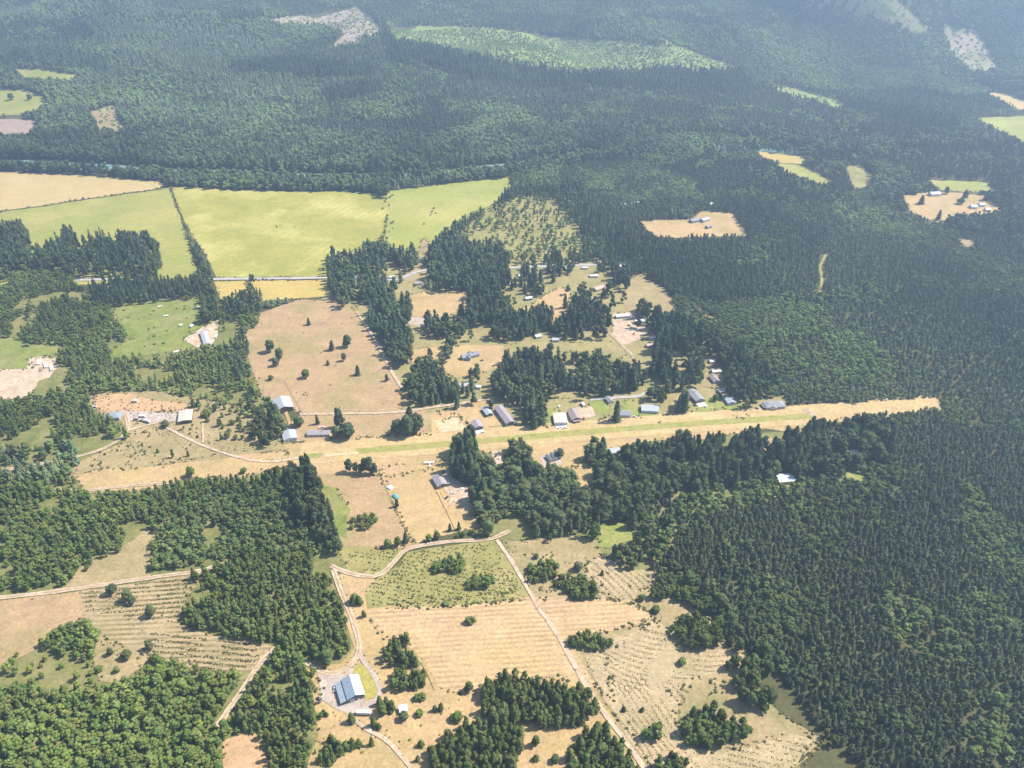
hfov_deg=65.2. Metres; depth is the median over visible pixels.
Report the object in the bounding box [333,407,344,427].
conifer tree
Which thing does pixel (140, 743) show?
broadleaf tree
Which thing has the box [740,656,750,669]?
broadleaf tree
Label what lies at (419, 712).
broadleaf tree
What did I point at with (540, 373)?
conifer tree
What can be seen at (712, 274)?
conifer forest
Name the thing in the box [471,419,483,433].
hangar
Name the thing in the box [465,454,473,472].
conifer tree
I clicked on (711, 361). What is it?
cottage
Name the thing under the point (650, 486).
broadleaf tree
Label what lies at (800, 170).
pasture
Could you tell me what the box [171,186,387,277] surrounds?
yellow green field
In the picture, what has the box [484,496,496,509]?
broadleaf tree
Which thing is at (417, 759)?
conifer tree
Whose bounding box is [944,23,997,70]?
logged clearing
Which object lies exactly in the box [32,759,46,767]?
broadleaf tree
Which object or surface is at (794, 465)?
broadleaf tree
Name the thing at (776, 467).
broadleaf tree
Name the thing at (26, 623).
hayfield
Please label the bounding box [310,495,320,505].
broadleaf tree
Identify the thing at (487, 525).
broadleaf tree
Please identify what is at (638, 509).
broadleaf tree
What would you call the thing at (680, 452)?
conifer tree
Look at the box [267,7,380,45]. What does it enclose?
logged clearing
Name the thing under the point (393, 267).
grassland
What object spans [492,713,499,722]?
conifer tree
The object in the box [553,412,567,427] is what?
house
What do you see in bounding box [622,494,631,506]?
broadleaf tree
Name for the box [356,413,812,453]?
green grass line
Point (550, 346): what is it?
broadleaf tree
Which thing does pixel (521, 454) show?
broadleaf tree
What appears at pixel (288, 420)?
dirt track
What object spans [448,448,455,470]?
conifer tree
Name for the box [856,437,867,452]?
broadleaf tree
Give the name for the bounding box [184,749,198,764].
broadleaf tree
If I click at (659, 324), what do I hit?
conifer tree
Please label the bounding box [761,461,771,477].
conifer tree
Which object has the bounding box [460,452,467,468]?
broadleaf tree
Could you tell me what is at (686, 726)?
broadleaf tree
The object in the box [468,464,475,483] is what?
conifer tree
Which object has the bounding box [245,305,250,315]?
conifer tree
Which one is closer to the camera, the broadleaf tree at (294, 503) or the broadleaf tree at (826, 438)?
the broadleaf tree at (294, 503)
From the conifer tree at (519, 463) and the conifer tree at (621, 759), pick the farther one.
the conifer tree at (519, 463)
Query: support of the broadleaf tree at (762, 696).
on the planted meadow at (567, 549)
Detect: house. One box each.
[104,412,122,420]
[282,429,296,442]
[307,430,330,436]
[431,474,447,488]
[460,351,479,359]
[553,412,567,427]
[566,408,581,421]
[592,285,605,291]
[608,447,619,454]
[620,410,630,417]
[641,404,658,413]
[689,218,699,222]
[689,388,706,406]
[700,217,709,222]
[708,373,719,383]
[723,395,736,404]
[761,400,785,409]
[774,473,795,484]
[847,449,858,454]
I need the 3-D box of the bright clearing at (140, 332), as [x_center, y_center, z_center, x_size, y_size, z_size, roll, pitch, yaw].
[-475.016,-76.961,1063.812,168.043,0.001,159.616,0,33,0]
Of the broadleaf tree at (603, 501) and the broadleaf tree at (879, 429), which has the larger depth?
the broadleaf tree at (879, 429)
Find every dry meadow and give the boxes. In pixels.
[68,391,287,492]
[76,451,288,490]
[306,569,636,767]
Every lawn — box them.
[353,664,376,698]
[546,408,557,422]
[588,400,609,414]
[620,398,656,417]
[691,397,754,411]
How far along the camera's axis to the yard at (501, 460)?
827.67 m
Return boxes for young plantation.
[393,24,734,72]
[432,194,586,266]
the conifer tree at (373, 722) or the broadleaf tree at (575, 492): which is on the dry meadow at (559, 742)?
the conifer tree at (373, 722)
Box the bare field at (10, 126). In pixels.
[0,119,34,133]
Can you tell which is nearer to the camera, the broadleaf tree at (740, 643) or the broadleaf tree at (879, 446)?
the broadleaf tree at (740, 643)
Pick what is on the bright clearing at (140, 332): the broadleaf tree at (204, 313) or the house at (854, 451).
the broadleaf tree at (204, 313)
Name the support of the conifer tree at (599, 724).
on the dry meadow at (559, 742)
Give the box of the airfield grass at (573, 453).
[283,398,942,475]
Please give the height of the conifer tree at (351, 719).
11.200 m
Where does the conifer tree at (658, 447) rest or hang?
on the clearing
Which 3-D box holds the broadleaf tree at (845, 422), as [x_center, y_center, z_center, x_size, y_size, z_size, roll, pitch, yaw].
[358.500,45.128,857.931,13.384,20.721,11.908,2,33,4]
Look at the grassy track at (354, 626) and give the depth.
641.09 m
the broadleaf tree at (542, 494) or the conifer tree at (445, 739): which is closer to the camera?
the conifer tree at (445, 739)
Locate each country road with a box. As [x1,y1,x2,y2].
[75,278,113,280]
[205,264,630,280]
[590,391,646,400]
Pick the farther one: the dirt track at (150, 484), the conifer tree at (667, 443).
the conifer tree at (667, 443)
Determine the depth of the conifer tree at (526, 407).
879.21 m
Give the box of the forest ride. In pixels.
[818,254,826,291]
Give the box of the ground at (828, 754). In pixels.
[0,0,1023,767]
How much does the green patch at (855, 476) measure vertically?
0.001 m
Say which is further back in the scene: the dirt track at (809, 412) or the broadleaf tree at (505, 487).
the dirt track at (809, 412)
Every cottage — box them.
[590,274,597,277]
[646,343,653,347]
[708,359,715,363]
[710,368,722,373]
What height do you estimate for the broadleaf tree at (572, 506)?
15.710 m
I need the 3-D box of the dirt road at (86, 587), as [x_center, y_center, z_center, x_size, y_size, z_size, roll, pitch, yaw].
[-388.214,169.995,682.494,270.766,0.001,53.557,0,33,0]
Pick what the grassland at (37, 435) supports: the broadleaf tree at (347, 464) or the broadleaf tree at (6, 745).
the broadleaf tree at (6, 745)
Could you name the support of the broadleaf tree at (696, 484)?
on the grassland at (518, 527)
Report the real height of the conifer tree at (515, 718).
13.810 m
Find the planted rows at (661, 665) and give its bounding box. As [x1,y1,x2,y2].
[582,617,811,767]
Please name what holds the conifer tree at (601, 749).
on the dry meadow at (559, 742)
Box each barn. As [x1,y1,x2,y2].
[178,409,192,424]
[272,396,293,413]
[928,191,940,195]
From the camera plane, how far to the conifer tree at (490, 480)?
773.88 m
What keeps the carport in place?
on the homestead at (515, 410)
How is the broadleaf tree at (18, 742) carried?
on the grassland at (37, 435)
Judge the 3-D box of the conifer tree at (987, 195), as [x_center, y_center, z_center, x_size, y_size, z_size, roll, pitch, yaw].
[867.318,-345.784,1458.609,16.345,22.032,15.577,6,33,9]
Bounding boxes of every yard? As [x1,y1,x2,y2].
[0,356,60,398]
[119,411,178,422]
[184,320,218,346]
[317,668,373,714]
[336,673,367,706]
[407,317,440,327]
[443,469,470,511]
[492,450,505,464]
[540,454,561,467]
[566,407,595,421]
[612,312,648,344]
[701,350,726,388]
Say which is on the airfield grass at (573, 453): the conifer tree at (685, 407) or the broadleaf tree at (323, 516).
the conifer tree at (685, 407)
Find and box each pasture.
[0,89,45,115]
[17,68,78,79]
[506,341,631,360]
[620,274,674,317]
[759,152,804,163]
[778,163,829,183]
[846,165,872,188]
[931,180,992,191]
[979,116,1023,141]
[990,93,1023,109]
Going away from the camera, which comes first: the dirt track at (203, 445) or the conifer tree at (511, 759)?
the conifer tree at (511, 759)
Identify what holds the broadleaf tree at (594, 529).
on the grassland at (518, 527)
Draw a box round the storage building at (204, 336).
[200,330,210,345]
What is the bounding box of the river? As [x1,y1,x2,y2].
[9,144,818,179]
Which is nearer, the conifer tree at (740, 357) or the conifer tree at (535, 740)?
the conifer tree at (535, 740)
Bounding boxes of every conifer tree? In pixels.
[4,468,16,483]
[13,460,25,477]
[42,467,52,483]
[48,460,61,474]
[67,438,78,453]
[94,760,104,767]
[104,750,112,763]
[116,758,128,767]
[190,397,195,407]
[230,302,238,314]
[236,709,244,726]
[239,303,243,316]
[241,714,251,728]
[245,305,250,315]
[248,289,256,306]
[272,403,282,417]
[277,686,286,702]
[300,703,307,719]
[307,709,318,724]
[315,415,319,423]
[329,340,333,350]
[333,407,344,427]
[346,712,355,725]
[349,737,356,751]
[354,365,359,375]
[355,595,364,605]
[356,738,362,748]
[369,736,374,747]
[370,716,377,728]
[376,695,382,706]
[376,723,381,729]
[377,297,385,313]
[383,696,389,709]
[387,699,395,713]
[389,337,395,356]
[390,287,396,306]
[402,532,409,543]
[405,403,413,416]
[415,755,420,762]
[417,740,424,748]
[426,376,437,391]
[428,385,436,400]
[428,749,437,757]
[432,705,437,712]
[438,702,443,711]
[440,383,449,401]
[442,736,449,746]
[447,739,455,752]
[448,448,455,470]
[448,456,454,474]
[451,443,456,455]
[451,459,459,479]
[455,454,460,468]
[458,735,466,747]
[459,440,464,453]
[459,464,466,483]
[462,440,470,454]
[462,748,472,759]
[463,429,472,447]
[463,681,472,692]
[463,740,472,753]
[463,760,472,767]
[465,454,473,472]
[466,296,473,308]
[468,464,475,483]
[468,488,476,502]
[469,318,473,327]
[471,425,477,446]
[471,448,477,462]
[473,441,479,450]
[477,477,487,491]
[477,735,487,752]
[478,298,481,309]
[481,678,493,689]
[485,762,491,767]
[487,475,494,490]
[487,711,494,727]
[488,399,493,409]
[490,752,498,767]
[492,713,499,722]
[492,729,500,742]
[495,486,505,499]
[496,371,503,381]
[496,684,503,698]
[497,708,506,718]
[497,732,505,746]
[500,690,508,705]
[503,672,509,687]
[503,713,509,726]
[504,732,512,747]
[505,687,516,704]
[506,723,512,735]
[507,309,515,324]
[507,755,516,767]
[509,705,515,717]
[510,710,520,725]
[514,354,519,363]
[515,364,520,374]
[515,458,523,472]
[515,737,523,754]
[522,317,530,336]
[522,394,529,408]
[522,399,530,417]
[522,412,529,423]
[523,346,528,365]
[523,347,530,362]
[524,464,531,479]
[526,450,531,458]
[529,351,534,363]
[529,390,536,404]
[529,412,538,429]
[530,346,537,363]
[531,735,539,745]
[532,702,539,716]
[532,754,539,762]
[533,710,545,722]
[535,351,544,365]
[537,367,544,379]
[537,691,543,702]
[538,401,547,416]
[539,407,546,424]
[541,679,547,693]
[544,359,551,373]
[545,460,551,469]
[547,688,554,705]
[552,694,562,708]
[553,679,561,689]
[559,369,568,390]
[562,293,567,307]
[565,700,573,714]
[566,691,572,700]
[567,370,574,389]
[569,710,577,722]
[572,703,579,716]
[574,735,584,746]
[575,681,584,694]
[578,709,585,725]
[581,690,588,701]
[583,687,592,698]
[588,696,600,714]
[589,728,598,744]
[591,721,603,735]
[593,467,600,480]
[595,744,605,757]
[599,377,609,396]
[599,436,607,451]
[601,748,614,763]
[608,454,616,466]
[610,400,622,422]
[616,754,626,765]
[620,443,630,460]
[626,510,638,529]
[627,449,635,467]
[628,372,638,390]
[629,367,637,379]
[635,438,641,454]
[637,359,641,378]
[641,439,649,455]
[651,444,661,453]
[652,331,662,349]
[653,316,662,334]
[654,305,662,320]
[656,479,667,498]
[659,328,662,347]
[662,449,672,459]
[664,352,672,370]
[664,437,670,448]
[669,309,674,326]
[672,759,677,767]
[674,309,682,324]
[674,442,685,463]
[681,390,689,412]
[681,433,688,448]
[682,335,690,355]
[684,441,694,457]
[693,320,702,340]
[694,359,701,374]
[700,472,709,491]
[701,438,709,446]
[704,442,713,456]
[705,452,712,461]
[707,433,712,442]
[714,433,719,450]
[714,457,721,475]
[717,430,723,446]
[718,463,728,484]
[721,450,730,467]
[725,438,735,451]
[729,449,735,465]
[729,458,740,473]
[730,468,740,488]
[735,440,741,456]
[736,350,742,364]
[737,342,741,357]
[739,450,747,458]
[740,461,746,479]
[741,339,745,348]
[742,453,754,475]
[744,368,752,377]
[744,429,750,441]
[747,432,756,452]
[753,424,759,435]
[753,455,761,470]
[754,354,759,363]
[759,372,765,380]
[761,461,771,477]
[763,445,776,462]
[775,441,785,459]
[787,456,798,472]
[790,428,798,443]
[791,426,799,436]
[791,450,796,458]
[793,466,801,480]
[794,433,804,451]
[795,443,803,461]
[802,419,811,433]
[811,419,819,433]
[816,457,827,478]
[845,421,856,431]
[877,432,888,447]
[885,440,893,453]
[887,427,897,445]
[918,195,924,203]
[935,210,941,219]
[961,190,968,197]
[983,189,991,199]
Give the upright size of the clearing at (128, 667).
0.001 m
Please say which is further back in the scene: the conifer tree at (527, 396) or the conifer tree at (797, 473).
the conifer tree at (527, 396)
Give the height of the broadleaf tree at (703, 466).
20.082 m
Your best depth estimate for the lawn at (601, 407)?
905.80 m
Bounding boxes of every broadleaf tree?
[0,734,11,745]
[1,739,16,756]
[4,718,15,733]
[7,93,13,98]
[13,736,23,750]
[16,725,25,736]
[21,720,35,727]
[24,722,34,735]
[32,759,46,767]
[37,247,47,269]
[37,711,48,724]
[50,691,60,703]
[55,718,67,732]
[75,757,87,767]
[94,665,102,672]
[96,692,110,705]
[105,583,116,594]
[106,647,113,654]
[107,709,119,719]
[112,666,119,672]
[119,649,131,659]
[121,588,131,599]
[123,739,131,750]
[127,736,136,749]
[128,595,135,603]
[130,701,143,717]
[135,737,146,749]
[144,604,155,615]
[144,639,152,649]
[144,752,157,764]
[151,673,162,685]
[151,726,164,740]
[154,667,165,678]
[160,687,173,700]
[161,420,168,427]
[172,755,184,767]
[176,678,187,692]
[182,728,192,742]
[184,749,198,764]
[185,466,193,476]
[191,727,203,739]
[199,308,211,321]
[202,408,211,415]
[203,693,215,708]
[211,403,217,410]
[218,719,227,732]
[240,467,246,472]
[265,340,273,350]
[270,414,283,425]
[272,358,278,364]
[275,347,282,358]
[279,422,287,430]
[285,467,294,480]
[292,490,301,500]
[292,498,300,511]
[292,651,304,662]
[293,416,303,425]
[293,472,303,483]
[295,482,303,490]
[295,501,308,521]
[298,466,304,473]
[301,369,308,376]
[304,493,312,503]
[306,469,314,482]
[307,464,317,477]
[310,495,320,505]
[310,504,317,517]
[310,512,319,527]
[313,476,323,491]
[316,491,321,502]
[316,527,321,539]
[318,510,329,525]
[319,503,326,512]
[320,528,329,542]
[320,647,333,665]
[328,524,338,541]
[331,426,340,437]
[332,536,342,552]
[339,422,354,437]
[341,353,345,359]
[342,334,350,345]
[342,740,350,750]
[344,458,351,470]
[349,593,356,603]
[352,462,357,471]
[357,463,363,472]
[360,281,367,292]
[361,457,366,470]
[364,456,371,472]
[370,463,377,472]
[377,702,386,714]
[383,538,391,547]
[390,418,400,433]
[394,536,400,545]
[398,710,408,720]
[400,414,413,435]
[411,412,423,431]
[414,356,421,368]
[415,709,422,716]
[417,692,426,700]
[426,534,431,540]
[433,530,440,537]
[442,599,449,606]
[450,433,460,446]
[452,710,462,721]
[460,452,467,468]
[465,616,472,624]
[468,485,478,496]
[469,462,481,477]
[471,500,483,514]
[477,491,485,504]
[481,488,492,500]
[482,519,493,534]
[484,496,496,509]
[485,464,494,477]
[486,457,495,467]
[488,469,500,479]
[500,379,506,396]
[500,484,508,493]
[505,380,513,399]
[508,464,521,477]
[510,444,520,454]
[511,489,519,500]
[513,374,521,386]
[514,483,522,492]
[515,442,524,449]
[517,450,526,460]
[519,477,531,484]
[520,484,531,492]
[520,491,534,503]
[521,457,533,468]
[525,460,533,471]
[528,476,538,486]
[531,484,543,499]
[531,515,541,523]
[532,463,542,477]
[533,501,543,512]
[538,491,547,500]
[539,503,549,517]
[540,517,550,532]
[541,468,547,477]
[543,481,554,493]
[544,492,553,503]
[546,499,553,506]
[546,506,557,518]
[547,342,553,349]
[547,467,556,477]
[550,519,559,532]
[551,753,559,762]
[553,511,567,526]
[554,470,565,482]
[556,448,563,456]
[557,480,564,495]
[563,478,572,490]
[567,509,577,521]
[568,502,576,510]
[571,498,578,506]
[572,512,582,526]
[573,489,580,497]
[574,561,582,569]
[576,489,590,504]
[577,501,588,519]
[580,363,589,372]
[583,443,595,457]
[588,522,599,537]
[590,493,599,507]
[591,489,602,500]
[592,367,601,378]
[593,461,604,471]
[593,505,601,518]
[597,495,611,515]
[600,509,609,521]
[605,471,614,476]
[605,474,614,488]
[605,485,615,496]
[610,461,624,477]
[612,480,620,495]
[614,504,625,519]
[616,490,623,502]
[617,477,627,490]
[618,542,625,554]
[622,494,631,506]
[626,487,634,496]
[631,482,643,492]
[632,491,642,503]
[633,504,643,518]
[634,465,646,481]
[638,594,645,600]
[641,489,650,503]
[643,481,656,497]
[647,454,658,467]
[648,458,658,473]
[652,604,660,613]
[658,459,665,472]
[662,456,671,474]
[665,479,670,491]
[670,478,678,492]
[674,465,681,476]
[678,656,686,665]
[680,389,689,401]
[680,471,690,486]
[680,720,693,736]
[681,465,693,478]
[683,570,694,585]
[691,466,704,480]
[691,478,702,492]
[692,461,699,466]
[695,356,705,369]
[696,728,707,741]
[700,463,708,472]
[700,633,711,646]
[701,582,710,596]
[703,578,716,593]
[712,336,722,353]
[713,394,718,400]
[714,592,727,608]
[715,616,724,627]
[718,342,728,354]
[724,610,736,621]
[725,378,736,394]
[729,371,737,380]
[729,654,738,667]
[734,624,744,636]
[734,638,744,650]
[737,371,743,384]
[737,686,747,701]
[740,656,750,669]
[742,375,752,394]
[744,691,758,707]
[747,355,753,370]
[747,668,759,680]
[748,660,755,670]
[750,653,759,669]
[756,640,771,657]
[757,691,767,705]
[758,683,770,692]
[763,468,774,479]
[764,658,774,674]
[766,687,777,704]
[770,459,781,476]
[790,461,802,473]
[812,457,822,471]
[819,436,832,445]
[819,441,830,456]
[831,431,841,447]
[835,434,846,449]
[836,438,848,454]
[842,418,850,429]
[843,427,855,444]
[852,453,863,466]
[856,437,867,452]
[860,411,871,427]
[860,430,876,445]
[869,421,879,431]
[870,442,885,459]
[874,425,885,437]
[880,594,891,608]
[883,427,892,435]
[891,182,903,187]
[911,183,922,192]
[917,607,932,620]
[957,198,964,203]
[966,745,978,757]
[975,745,984,756]
[990,691,1004,705]
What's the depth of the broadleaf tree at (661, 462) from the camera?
798.51 m
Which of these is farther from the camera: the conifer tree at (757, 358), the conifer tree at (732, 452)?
the conifer tree at (757, 358)
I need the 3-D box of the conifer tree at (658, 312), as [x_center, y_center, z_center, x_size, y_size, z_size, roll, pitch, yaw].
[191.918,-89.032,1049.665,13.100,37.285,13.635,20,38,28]
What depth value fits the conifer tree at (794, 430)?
838.77 m
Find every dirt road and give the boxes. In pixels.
[0,560,223,598]
[2,411,129,469]
[300,397,494,414]
[304,569,361,675]
[330,529,510,577]
[356,311,402,387]
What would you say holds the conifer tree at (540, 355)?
on the homestead at (574, 278)
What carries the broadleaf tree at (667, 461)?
on the grassland at (518, 527)
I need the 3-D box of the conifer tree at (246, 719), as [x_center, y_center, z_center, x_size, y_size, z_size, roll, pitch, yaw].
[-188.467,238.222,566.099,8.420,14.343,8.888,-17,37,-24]
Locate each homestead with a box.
[342,260,688,408]
[424,389,786,431]
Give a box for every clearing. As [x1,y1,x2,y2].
[0,337,71,368]
[66,529,157,586]
[88,104,125,130]
[93,637,148,682]
[111,299,206,356]
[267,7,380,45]
[403,238,431,282]
[572,463,592,490]
[773,83,849,107]
[775,469,797,487]
[806,0,932,33]
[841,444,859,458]
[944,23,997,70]
[959,238,975,248]
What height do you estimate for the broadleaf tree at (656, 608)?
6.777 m
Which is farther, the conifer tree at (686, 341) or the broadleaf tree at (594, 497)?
the conifer tree at (686, 341)
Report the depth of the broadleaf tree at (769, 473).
788.46 m
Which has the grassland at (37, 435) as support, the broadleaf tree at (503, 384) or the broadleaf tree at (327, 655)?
the broadleaf tree at (327, 655)
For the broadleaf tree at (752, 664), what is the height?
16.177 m
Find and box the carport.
[717,387,725,393]
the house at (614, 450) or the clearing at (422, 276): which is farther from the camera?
the clearing at (422, 276)
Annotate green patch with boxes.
[308,453,323,457]
[322,485,349,538]
[598,522,632,546]
[844,472,867,480]
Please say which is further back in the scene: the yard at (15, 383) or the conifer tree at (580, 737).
the yard at (15, 383)
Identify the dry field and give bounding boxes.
[242,299,401,412]
[279,404,440,441]
[405,290,466,316]
[411,345,503,377]
[430,400,504,432]
[512,287,571,323]
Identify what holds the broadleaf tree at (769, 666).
on the ground at (828, 754)
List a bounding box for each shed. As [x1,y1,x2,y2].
[545,454,551,462]
[549,452,557,460]
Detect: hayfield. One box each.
[0,591,84,665]
[305,474,414,548]
[365,597,650,693]
[382,466,478,544]
[642,211,746,237]
[904,192,1000,221]
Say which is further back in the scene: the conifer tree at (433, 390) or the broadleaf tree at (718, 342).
the broadleaf tree at (718, 342)
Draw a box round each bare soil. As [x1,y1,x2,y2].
[93,393,188,414]
[223,732,267,767]
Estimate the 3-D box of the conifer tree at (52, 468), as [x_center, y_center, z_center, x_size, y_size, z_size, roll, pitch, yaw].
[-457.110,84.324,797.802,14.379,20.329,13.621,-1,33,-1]
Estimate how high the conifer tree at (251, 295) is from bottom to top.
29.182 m
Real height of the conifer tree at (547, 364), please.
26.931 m
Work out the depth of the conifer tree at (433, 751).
542.38 m
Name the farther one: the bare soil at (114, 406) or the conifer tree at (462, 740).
the bare soil at (114, 406)
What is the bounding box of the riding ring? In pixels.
[434,417,464,431]
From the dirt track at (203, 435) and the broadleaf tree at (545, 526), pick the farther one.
the dirt track at (203, 435)
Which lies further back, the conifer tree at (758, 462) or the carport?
the carport
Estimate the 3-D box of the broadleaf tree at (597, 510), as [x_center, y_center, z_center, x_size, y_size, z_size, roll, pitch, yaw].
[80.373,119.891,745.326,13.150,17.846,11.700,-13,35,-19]
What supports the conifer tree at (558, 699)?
on the dry meadow at (559, 742)
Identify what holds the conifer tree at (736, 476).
on the grassland at (518, 527)
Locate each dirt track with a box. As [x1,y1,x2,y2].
[55,481,173,490]
[128,422,157,430]
[164,427,298,462]
[201,420,204,442]
[215,646,273,726]
[283,411,291,442]
[316,710,345,741]
[355,717,412,767]
[358,654,381,709]
[408,649,436,689]
[437,491,456,529]
[447,477,452,505]
[495,539,646,767]
[609,333,633,367]
[803,408,817,415]
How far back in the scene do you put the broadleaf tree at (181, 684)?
588.76 m
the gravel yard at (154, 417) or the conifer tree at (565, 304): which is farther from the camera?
the conifer tree at (565, 304)
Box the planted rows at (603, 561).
[587,556,654,601]
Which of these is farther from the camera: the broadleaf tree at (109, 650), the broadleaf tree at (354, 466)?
the broadleaf tree at (354, 466)
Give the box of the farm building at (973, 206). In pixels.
[969,205,977,208]
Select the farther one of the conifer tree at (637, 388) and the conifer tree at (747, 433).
the conifer tree at (637, 388)
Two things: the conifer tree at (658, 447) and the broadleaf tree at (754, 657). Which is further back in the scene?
the conifer tree at (658, 447)
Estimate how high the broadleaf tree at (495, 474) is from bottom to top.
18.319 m
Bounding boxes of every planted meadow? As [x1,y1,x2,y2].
[78,573,272,671]
[501,534,821,767]
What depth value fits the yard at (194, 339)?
1042.15 m
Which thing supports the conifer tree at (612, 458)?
on the clearing
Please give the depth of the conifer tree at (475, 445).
810.62 m
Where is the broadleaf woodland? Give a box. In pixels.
[0,0,1023,767]
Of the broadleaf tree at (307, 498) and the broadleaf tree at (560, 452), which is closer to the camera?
the broadleaf tree at (307, 498)
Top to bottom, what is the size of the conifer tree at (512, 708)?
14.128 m
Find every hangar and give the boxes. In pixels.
[335,674,364,704]
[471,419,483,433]
[481,406,492,416]
[494,405,514,426]
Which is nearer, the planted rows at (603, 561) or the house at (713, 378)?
the planted rows at (603, 561)
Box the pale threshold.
[325,451,358,456]
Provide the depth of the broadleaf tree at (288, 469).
783.35 m
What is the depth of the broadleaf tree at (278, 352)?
985.49 m
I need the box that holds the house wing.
[465,351,471,360]
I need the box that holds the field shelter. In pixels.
[398,703,407,712]
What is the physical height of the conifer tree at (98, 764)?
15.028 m
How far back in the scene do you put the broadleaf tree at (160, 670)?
596.51 m
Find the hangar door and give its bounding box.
[279,408,291,412]
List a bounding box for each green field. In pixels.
[0,188,196,286]
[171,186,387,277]
[383,177,509,249]
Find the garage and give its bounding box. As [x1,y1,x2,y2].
[604,396,613,403]
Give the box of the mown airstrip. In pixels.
[299,396,944,463]
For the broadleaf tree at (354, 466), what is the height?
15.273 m
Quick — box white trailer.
[356,709,372,714]
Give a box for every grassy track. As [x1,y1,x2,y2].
[0,561,221,597]
[1,412,128,469]
[56,482,174,489]
[217,649,273,725]
[305,569,358,672]
[331,530,509,576]
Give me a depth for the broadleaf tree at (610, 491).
763.73 m
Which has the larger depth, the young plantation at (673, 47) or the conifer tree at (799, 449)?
the young plantation at (673, 47)
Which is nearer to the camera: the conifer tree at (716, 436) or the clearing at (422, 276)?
the conifer tree at (716, 436)
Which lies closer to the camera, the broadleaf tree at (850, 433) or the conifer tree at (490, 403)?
the broadleaf tree at (850, 433)
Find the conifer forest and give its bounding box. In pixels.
[0,0,1023,767]
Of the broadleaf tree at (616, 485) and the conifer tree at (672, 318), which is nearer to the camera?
the broadleaf tree at (616, 485)
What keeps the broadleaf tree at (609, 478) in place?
on the grassland at (518, 527)
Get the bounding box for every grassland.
[0,287,353,767]
[322,245,774,409]
[465,432,881,767]
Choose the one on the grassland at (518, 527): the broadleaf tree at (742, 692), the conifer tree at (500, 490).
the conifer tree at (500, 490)
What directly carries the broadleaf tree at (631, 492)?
on the grassland at (518, 527)
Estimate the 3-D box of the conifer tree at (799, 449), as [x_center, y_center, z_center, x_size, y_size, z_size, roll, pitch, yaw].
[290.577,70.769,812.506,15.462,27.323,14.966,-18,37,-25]
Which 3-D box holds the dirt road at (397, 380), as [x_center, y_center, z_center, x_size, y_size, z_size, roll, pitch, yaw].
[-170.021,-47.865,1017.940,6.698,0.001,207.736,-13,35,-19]
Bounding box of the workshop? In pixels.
[615,314,629,318]
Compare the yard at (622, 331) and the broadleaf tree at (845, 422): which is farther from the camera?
the yard at (622, 331)
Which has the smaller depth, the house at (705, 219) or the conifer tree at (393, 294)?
the conifer tree at (393, 294)
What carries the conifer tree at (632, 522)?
on the grassland at (518, 527)
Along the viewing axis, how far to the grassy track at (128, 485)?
789.75 m
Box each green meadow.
[337,546,402,574]
[365,540,529,608]
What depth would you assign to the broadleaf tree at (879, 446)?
813.46 m
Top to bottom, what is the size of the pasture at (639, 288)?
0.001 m
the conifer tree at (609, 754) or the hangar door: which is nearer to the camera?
the conifer tree at (609, 754)
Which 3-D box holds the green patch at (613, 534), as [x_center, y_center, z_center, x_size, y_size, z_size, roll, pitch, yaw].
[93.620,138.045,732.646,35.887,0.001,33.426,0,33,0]
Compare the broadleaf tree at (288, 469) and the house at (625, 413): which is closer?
the broadleaf tree at (288, 469)
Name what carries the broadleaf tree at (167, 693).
on the grassland at (37, 435)
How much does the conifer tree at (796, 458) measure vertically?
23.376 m
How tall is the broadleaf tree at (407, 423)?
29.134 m
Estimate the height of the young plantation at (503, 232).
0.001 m
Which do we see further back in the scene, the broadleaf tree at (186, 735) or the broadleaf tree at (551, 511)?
the broadleaf tree at (551, 511)
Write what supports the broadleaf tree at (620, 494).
on the grassland at (518, 527)
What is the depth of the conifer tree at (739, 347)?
971.30 m
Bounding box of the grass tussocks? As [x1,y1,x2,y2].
[0,162,997,767]
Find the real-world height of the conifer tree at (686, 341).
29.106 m
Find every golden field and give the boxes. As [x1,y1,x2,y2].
[0,172,165,209]
[214,280,329,302]
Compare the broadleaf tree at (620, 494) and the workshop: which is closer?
the broadleaf tree at (620, 494)
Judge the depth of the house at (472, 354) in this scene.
993.43 m
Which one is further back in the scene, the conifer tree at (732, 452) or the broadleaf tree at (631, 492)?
the conifer tree at (732, 452)
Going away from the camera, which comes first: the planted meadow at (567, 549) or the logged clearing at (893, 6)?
the planted meadow at (567, 549)
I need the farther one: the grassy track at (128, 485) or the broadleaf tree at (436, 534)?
the grassy track at (128, 485)
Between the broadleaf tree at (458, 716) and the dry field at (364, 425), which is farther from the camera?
the dry field at (364, 425)
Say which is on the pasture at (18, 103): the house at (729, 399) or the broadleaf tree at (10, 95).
the broadleaf tree at (10, 95)
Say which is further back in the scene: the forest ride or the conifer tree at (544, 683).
the forest ride
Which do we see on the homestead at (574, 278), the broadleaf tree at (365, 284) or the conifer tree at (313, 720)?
the broadleaf tree at (365, 284)
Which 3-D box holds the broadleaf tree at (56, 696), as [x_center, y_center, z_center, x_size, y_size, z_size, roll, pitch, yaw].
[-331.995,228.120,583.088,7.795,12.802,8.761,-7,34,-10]
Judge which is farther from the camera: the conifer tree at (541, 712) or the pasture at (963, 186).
the pasture at (963, 186)
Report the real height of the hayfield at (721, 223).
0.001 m
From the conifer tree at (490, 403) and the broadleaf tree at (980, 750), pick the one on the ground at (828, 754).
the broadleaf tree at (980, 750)
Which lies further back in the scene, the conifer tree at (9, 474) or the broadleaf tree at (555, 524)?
the conifer tree at (9, 474)
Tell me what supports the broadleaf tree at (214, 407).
on the dry meadow at (177, 445)
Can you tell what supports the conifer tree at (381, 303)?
on the homestead at (574, 278)

